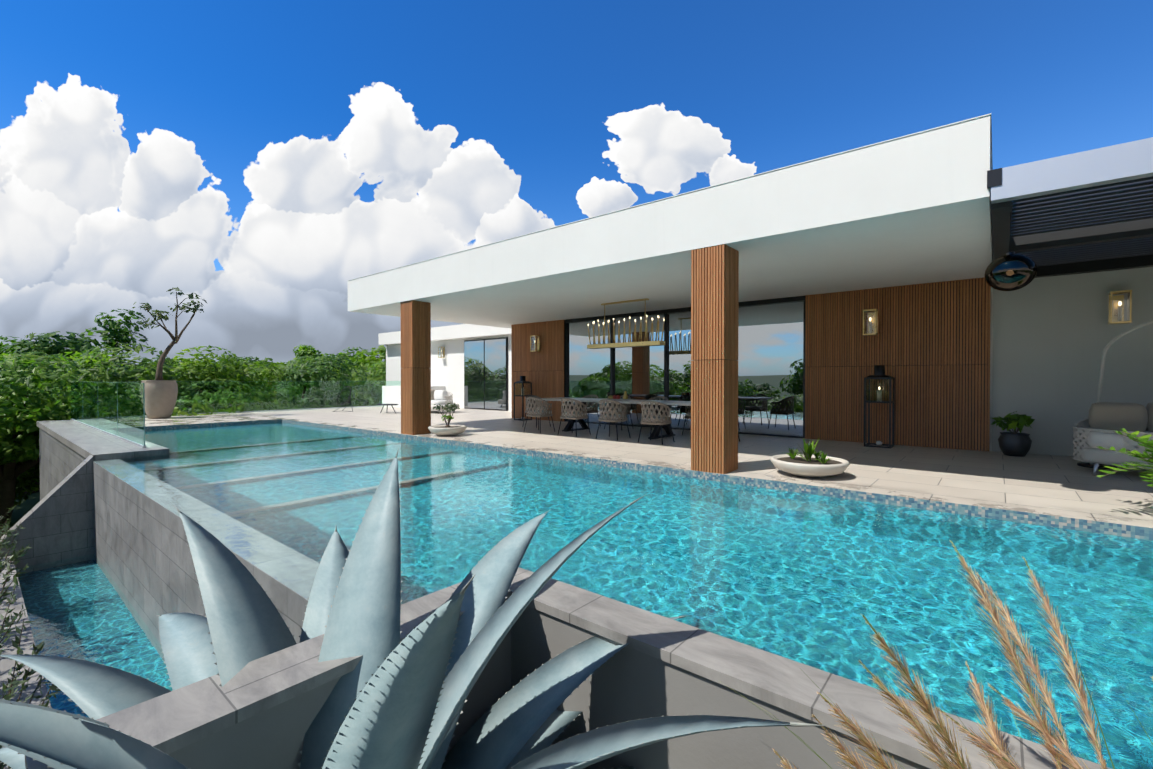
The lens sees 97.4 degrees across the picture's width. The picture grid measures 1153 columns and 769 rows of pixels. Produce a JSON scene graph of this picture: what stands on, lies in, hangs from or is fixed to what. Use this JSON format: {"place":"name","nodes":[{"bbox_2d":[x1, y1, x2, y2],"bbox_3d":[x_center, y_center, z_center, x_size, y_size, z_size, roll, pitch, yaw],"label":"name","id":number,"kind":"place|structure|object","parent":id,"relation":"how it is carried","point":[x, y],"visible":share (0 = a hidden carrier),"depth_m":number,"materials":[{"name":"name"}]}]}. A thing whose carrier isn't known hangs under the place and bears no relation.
{"place":"outdoors","nodes":[
{"label":"outdoors","id":0,"kind":"place"},
{"bbox_2d":[10,476,39,527],"bbox_3d":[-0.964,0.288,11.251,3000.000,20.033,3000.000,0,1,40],"label":"ground","id":1,"kind":"structure","parent":0,"point":[24,508],"depth_m":28.99,"materials":[{"name":"green plant"}]},
{"bbox_2d":[14,397,58,505],"bbox_3d":[-23.518,4.130,19.185,8.825,7.967,8.434,0,1,21],"label":"bush","id":2,"kind":"object","parent":1,"relation":"on","point":[21,491],"visible":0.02,"depth_m":18.75,"materials":[{"name":"green plant"}]},
{"bbox_2d":[0,352,86,536],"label":"bush","id":3,"kind":"object","parent":1,"relation":"on","point":[20,417],"visible":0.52,"depth_m":15.90,"materials":[{"name":"green plant"}]},
{"bbox_2d":[0,350,140,493],"bbox_3d":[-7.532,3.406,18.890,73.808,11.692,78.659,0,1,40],"label":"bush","id":4,"kind":"object","parent":1,"relation":"on","point":[75,354],"depth_m":25.13,"materials":[{"name":"green plant"}]},
{"bbox_2d":[0,308,147,369],"bbox_3d":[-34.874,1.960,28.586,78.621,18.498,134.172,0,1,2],"label":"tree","id":5,"kind":"object","parent":1,"relation":"on","point":[113,328],"visible":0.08,"depth_m":47.84,"materials":[{"name":"green plant"}]},
{"bbox_2d":[28,343,283,432],"bbox_3d":[-15.781,2.261,20.328,7.992,7.958,8.890,0,1,40],"label":"bush","id":6,"kind":"object","parent":1,"relation":"on","point":[239,372],"visible":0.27,"depth_m":19.00,"materials":[{"name":"green leaf"},{"name":"bark"}]},
{"bbox_2d":[133,357,191,367],"bbox_3d":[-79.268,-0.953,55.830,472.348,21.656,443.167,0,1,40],"label":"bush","id":7,"kind":"object","parent":1,"relation":"on","point":[171,365],"visible":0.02,"depth_m":130.49,"materials":[{"name":"green plant"}]},
{"bbox_2d":[0,345,385,486],"bbox_3d":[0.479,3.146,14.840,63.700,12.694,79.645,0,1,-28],"label":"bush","id":8,"kind":"object","parent":1,"relation":"on","point":[381,349],"depth_m":32.40,"materials":[{"name":"green leaf"},{"name":"bark"}]},
{"bbox_2d":[108,357,331,380],"bbox_3d":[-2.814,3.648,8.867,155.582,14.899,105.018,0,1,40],"label":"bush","id":9,"kind":"object","parent":1,"relation":"on","point":[277,363],"depth_m":49.01,"materials":[{"name":"green plant"}]},
{"bbox_2d":[207,356,270,367],"bbox_3d":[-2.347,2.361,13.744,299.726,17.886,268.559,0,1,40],"label":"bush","id":10,"kind":"object","parent":1,"relation":"on","point":[260,361],"visible":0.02,"depth_m":132.51,"materials":[{"name":"green plant"}]},
{"bbox_2d":[137,344,370,367],"bbox_3d":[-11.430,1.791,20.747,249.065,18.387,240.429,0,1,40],"label":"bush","id":11,"kind":"object","parent":1,"relation":"on","point":[305,350],"visible":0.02,"depth_m":106.53,"materials":[{"name":"green plant"}]},
{"bbox_2d":[129,361,382,372],"bbox_3d":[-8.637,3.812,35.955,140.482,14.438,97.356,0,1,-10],"label":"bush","id":12,"kind":"object","parent":1,"relation":"on","point":[217,362],"depth_m":52.83,"materials":[{"name":"green plant"}]},
{"bbox_2d":[243,362,282,370],"bbox_3d":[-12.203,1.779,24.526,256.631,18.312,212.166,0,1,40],"label":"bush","id":13,"kind":"object","parent":1,"relation":"on","point":[267,364],"depth_m":115.70,"materials":[{"name":"green plant"}]},
{"bbox_2d":[262,357,276,365],"bbox_3d":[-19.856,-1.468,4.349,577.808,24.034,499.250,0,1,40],"label":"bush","id":14,"kind":"object","parent":1,"relation":"on","point":[267,359],"depth_m":183.26,"materials":[{"name":"green plant"}]},
{"bbox_2d":[200,354,367,408],"bbox_3d":[-15.378,2.631,26.824,8.900,8.243,9.367,0,1,-16],"label":"bush","id":15,"kind":"object","parent":1,"relation":"on","point":[316,371],"visible":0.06,"depth_m":24.17,"materials":[{"name":"green plant"}]},
{"bbox_2d":[355,361,385,380],"bbox_3d":[-8.962,2.667,31.167,7.427,8.435,6.526,0,1,5],"label":"bush","id":16,"kind":"object","parent":1,"relation":"on","point":[371,374],"visible":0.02,"depth_m":29.18,"materials":[{"name":"green plant"}]},
{"bbox_2d":[37,406,1152,527],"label":"terrace deck","id":17,"kind":"structure","parent":1,"relation":"on","point":[1061,486],"depth_m":8.25,"materials":[{"name":"stone"}]},
{"bbox_2d":[141,380,177,418],"bbox_3d":[-13.351,0.472,16.217,0.940,1.210,0.940,0,1,40],"label":"tall planter","id":18,"kind":"object","parent":17,"relation":"on","point":[160,398],"visible":0.92,"depth_m":15.93,"materials":[{"name":"stone"}]},
{"bbox_2d":[132,287,206,379],"bbox_3d":[-13.255,-1.573,16.509,2.100,3.104,1.402,0,1,7],"label":"potted tree","id":19,"kind":"object","parent":18,"relation":"on","point":[159,369],"visible":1,"depth_m":16.48,"materials":[{"name":"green plant"}]},
{"bbox_2d":[70,381,400,447],"bbox_3d":[-8.072,0.488,16.664,10.050,1.174,11.265,0,1,40],"label":"glass balustrade","id":20,"kind":"object","parent":17,"relation":"on","point":[115,409],"visible":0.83,"depth_m":18.29,"materials":[{"name":"clear glass"}]},
{"bbox_2d":[333,386,352,411],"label":"wire chair","id":21,"kind":"object","parent":17,"relation":"on","point":[349,388],"visible":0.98,"depth_m":19.59,"materials":[{"name":"grey metal"}]},
{"bbox_2d":[377,404,397,412],"bbox_3d":[-6.979,0.893,18.727,1.020,0.336,0.632,0,1,40],"label":"table","id":22,"kind":"object","parent":17,"relation":"on","point":[387,406],"visible":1,"depth_m":18.56,"materials":[{"name":"grey metal"}]},
{"bbox_2d":[431,389,459,413],"bbox_3d":[-5.529,0.623,19.219,2.200,0.866,1.115,0,1,31],"label":"armchair","id":23,"kind":"object","parent":17,"relation":"on","point":[438,397],"visible":0.38,"depth_m":18.95,"materials":[{"name":"white fabric"}]},
{"bbox_2d":[428,403,466,435],"bbox_3d":[-2.858,0.759,11.244,0.840,0.732,0.840,0,1,40],"label":"bowl planter","id":24,"kind":"object","parent":17,"relation":"on","point":[447,430],"visible":1,"depth_m":11.12,"materials":[{"name":"ceramic"}]},
{"bbox_2d":[514,376,531,420],"bbox_3d":[-1.635,0.411,15.451,0.388,1.350,0.388,0,1,40],"label":"floor lantern","id":25,"kind":"object","parent":17,"relation":"on","point":[522,387],"visible":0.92,"depth_m":15.35,"materials":[{"name":"grey metal"}]},
{"bbox_2d":[522,395,550,427],"bbox_3d":[-1.057,0.691,13.283,0.554,0.838,0.608,0,1,40],"label":"dining chair","id":26,"kind":"object","parent":17,"relation":"on","point":[526,397],"visible":0.33,"depth_m":13.31,"materials":[{"name":"beige wicker"}]},
{"bbox_2d":[524,397,554,432],"bbox_3d":[-0.887,0.703,11.978,0.608,0.838,0.558,0,1,40],"label":"dining chair","id":27,"kind":"object","parent":17,"relation":"on","point":[540,413],"visible":1,"depth_m":11.76,"materials":[{"name":"beige wicker"}]},
{"bbox_2d":[0,455,1111,768],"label":"overflow wall","id":28,"kind":"structure","parent":17,"relation":"on","point":[108,575],"depth_m":2.47,"materials":[{"name":"stone"}]},
{"bbox_2d":[558,398,590,436],"bbox_3d":[-0.061,0.710,11.292,0.608,0.838,0.559,0,1,40],"label":"dining chair","id":29,"kind":"object","parent":17,"relation":"on","point":[568,413],"visible":1,"depth_m":11.07,"materials":[{"name":"beige wicker"}]},
{"bbox_2d":[573,395,600,426],"bbox_3d":[0.280,0.690,13.337,0.608,0.838,0.557,0,1,40],"label":"dining chair","id":30,"kind":"object","parent":17,"relation":"on","point":[592,409],"visible":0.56,"depth_m":13.18,"materials":[{"name":"beige wicker"}]},
{"bbox_2d":[534,391,690,438],"bbox_3d":[0.918,0.652,11.642,4.300,1.018,1.100,0,1,40],"label":"dining table","id":31,"kind":"object","parent":17,"relation":"on","point":[655,432],"visible":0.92,"depth_m":11.41,"materials":[{"name":"stone"}]},
{"bbox_2d":[596,399,630,440],"bbox_3d":[0.762,0.716,10.614,0.610,0.838,0.567,0,1,40],"label":"dining chair","id":32,"kind":"object","parent":17,"relation":"on","point":[606,416],"visible":1,"depth_m":10.39,"materials":[{"name":"beige wicker"}]},
{"bbox_2d":[604,395,633,429],"bbox_3d":[1.069,0.696,12.682,0.608,0.838,0.556,0,1,40],"label":"dining chair","id":33,"kind":"object","parent":17,"relation":"on","point":[628,412],"visible":0.46,"depth_m":12.57,"materials":[{"name":"beige wicker"}]},
{"bbox_2d":[145,419,1152,539],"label":"tiles","id":34,"kind":"object","parent":17,"relation":"in","point":[1091,526],"visible":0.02,"depth_m":5.96,"materials":[{"name":"tile"}]},
{"bbox_2d":[640,396,669,428],"bbox_3d":[1.878,0.703,12.005,0.609,0.838,0.564,0,1,40],"label":"dining chair","id":35,"kind":"object","parent":17,"relation":"on","point":[659,398],"visible":0.23,"depth_m":12.20,"materials":[{"name":"beige wicker"}]},
{"bbox_2d":[638,400,674,444],"bbox_3d":[1.561,0.723,9.951,0.610,0.838,0.568,0,1,40],"label":"dining chair","id":36,"kind":"object","parent":17,"relation":"on","point":[657,419],"visible":1,"depth_m":9.73,"materials":[{"name":"beige wicker"}]},
{"bbox_2d":[682,406,690,434],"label":"dining chair","id":37,"kind":"object","parent":17,"relation":"on","point":[688,415],"visible":0.29,"depth_m":11.29,"materials":[{"name":"beige wicker"}]},
{"bbox_2d":[348,113,1152,456],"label":"house","id":38,"kind":"structure","parent":17,"relation":"on","point":[936,205],"depth_m":8.07,"materials":[{"name":"white paint"}]},
{"bbox_2d":[438,347,444,357],"bbox_3d":[-5.999,-1.432,22.544,0.224,0.484,0.242,0,1,40],"label":"wall sconce","id":39,"kind":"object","parent":38,"relation":"attached to","point":[441,352],"depth_m":22.47,"materials":[{"name":"gold metal"}]},
{"bbox_2d":[587,298,664,348],"bbox_3d":[1.078,-1.359,11.424,1.972,1.029,0.248,0,1,40],"label":"chandelier","id":40,"kind":"object","parent":38,"relation":"hanging from","point":[619,344],"visible":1,"depth_m":11.30,"materials":[{"name":"gold metal"}]},
{"bbox_2d":[400,244,990,473],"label":"timber cladding","id":41,"kind":"structure","parent":38,"relation":"attached to","point":[928,346],"depth_m":9.37,"materials":[{"name":"brown wood"}]},
{"bbox_2d":[530,335,539,351],"bbox_3d":[-1.245,-1.244,15.435,0.224,0.484,0.242,0,1,40],"label":"wall sconce","id":42,"kind":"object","parent":41,"relation":"attached to","point":[534,343],"depth_m":15.37,"materials":[{"name":"gold metal"}]},
{"bbox_2d":[863,309,877,335],"bbox_3d":[5.638,-1.188,9.715,0.224,0.484,0.242,0,1,40],"label":"wall sconce","id":43,"kind":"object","parent":41,"relation":"attached to","point":[870,321],"depth_m":9.64,"materials":[{"name":"gold metal"}]},
{"bbox_2d":[984,212,1036,290],"bbox_3d":[4.323,-1.348,5.048,0.400,0.830,0.400,0,1,40],"label":"pendant globe","id":44,"kind":"object","parent":38,"relation":"attached to","point":[1010,271],"visible":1,"depth_m":4.94,"materials":[{"name":"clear glass"}]},
{"bbox_2d":[1108,290,1131,323],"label":"wall lantern","id":45,"kind":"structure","parent":38,"relation":"on","point":[1120,306],"depth_m":7.63,"materials":[{"name":"gold metal"}]},
{"bbox_2d":[770,439,849,477],"bbox_3d":[3.018,0.929,6.583,0.940,0.481,0.940,0,1,40],"label":"bowl planter","id":46,"kind":"object","parent":17,"relation":"on","point":[806,463],"visible":1,"depth_m":6.41,"materials":[{"name":"ceramic"}]},
{"bbox_2d":[864,365,894,448],"bbox_3d":[5.601,0.395,9.373,0.428,1.500,0.428,0,1,40],"label":"floor lantern","id":47,"kind":"object","parent":17,"relation":"on","point":[879,385],"visible":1,"depth_m":9.27,"materials":[{"name":"grey metal"}]},
{"bbox_2d":[991,411,1034,456],"bbox_3d":[7.076,0.791,8.246,0.518,0.726,0.436,0,1,1],"label":"pot plant","id":48,"kind":"object","parent":17,"relation":"on","point":[1013,443],"visible":1,"depth_m":8.15,"materials":[{"name":"green plant"}]},
{"bbox_2d":[1073,402,1152,475],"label":"sofa","id":49,"kind":"object","parent":17,"relation":"on","point":[1104,420],"visible":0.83,"depth_m":6.56,"materials":[{"name":"grey fabric"}]},
{"bbox_2d":[1077,320,1152,468],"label":"arc lamp","id":50,"kind":"object","parent":17,"relation":"on","point":[1087,464],"visible":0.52,"depth_m":7.11,"materials":[{"name":"white metal"},{"name":"white fabric"}]},
{"bbox_2d":[1096,428,1152,486],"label":"fern","id":51,"kind":"object","parent":17,"relation":"on","point":[1145,443],"visible":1,"depth_m":4.62,"materials":[{"name":"green plant"}]},
{"bbox_2d":[0,0,1152,364],"label":"sky","id":52,"kind":"structure","parent":0,"point":[255,159],"materials":[{"name":"blue"}]},
{"bbox_2d":[93,422,1152,768],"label":"pool water","id":53,"kind":"structure","parent":0,"point":[803,578],"depth_m":3.91,"materials":[{"name":"teal liquid"}]},
{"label":"planter soil","id":54,"kind":"structure","parent":0,"visible":0},
{"bbox_2d":[0,506,70,768],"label":"shrubs","id":55,"kind":"object","parent":54,"relation":"on","point":[13,684],"visible":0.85,"depth_m":4.34,"materials":[{"name":"green plant"}]},
{"bbox_2d":[0,448,825,768],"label":"agave","id":56,"kind":"object","parent":54,"relation":"on","point":[392,702],"visible":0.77,"depth_m":2.23,"materials":[{"name":"green plant"}]},
{"bbox_2d":[721,540,1152,768],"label":"fountain grass","id":57,"kind":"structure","parent":54,"relation":"on","point":[1000,756],"depth_m":1.56,"materials":[{"name":"beige plant"}]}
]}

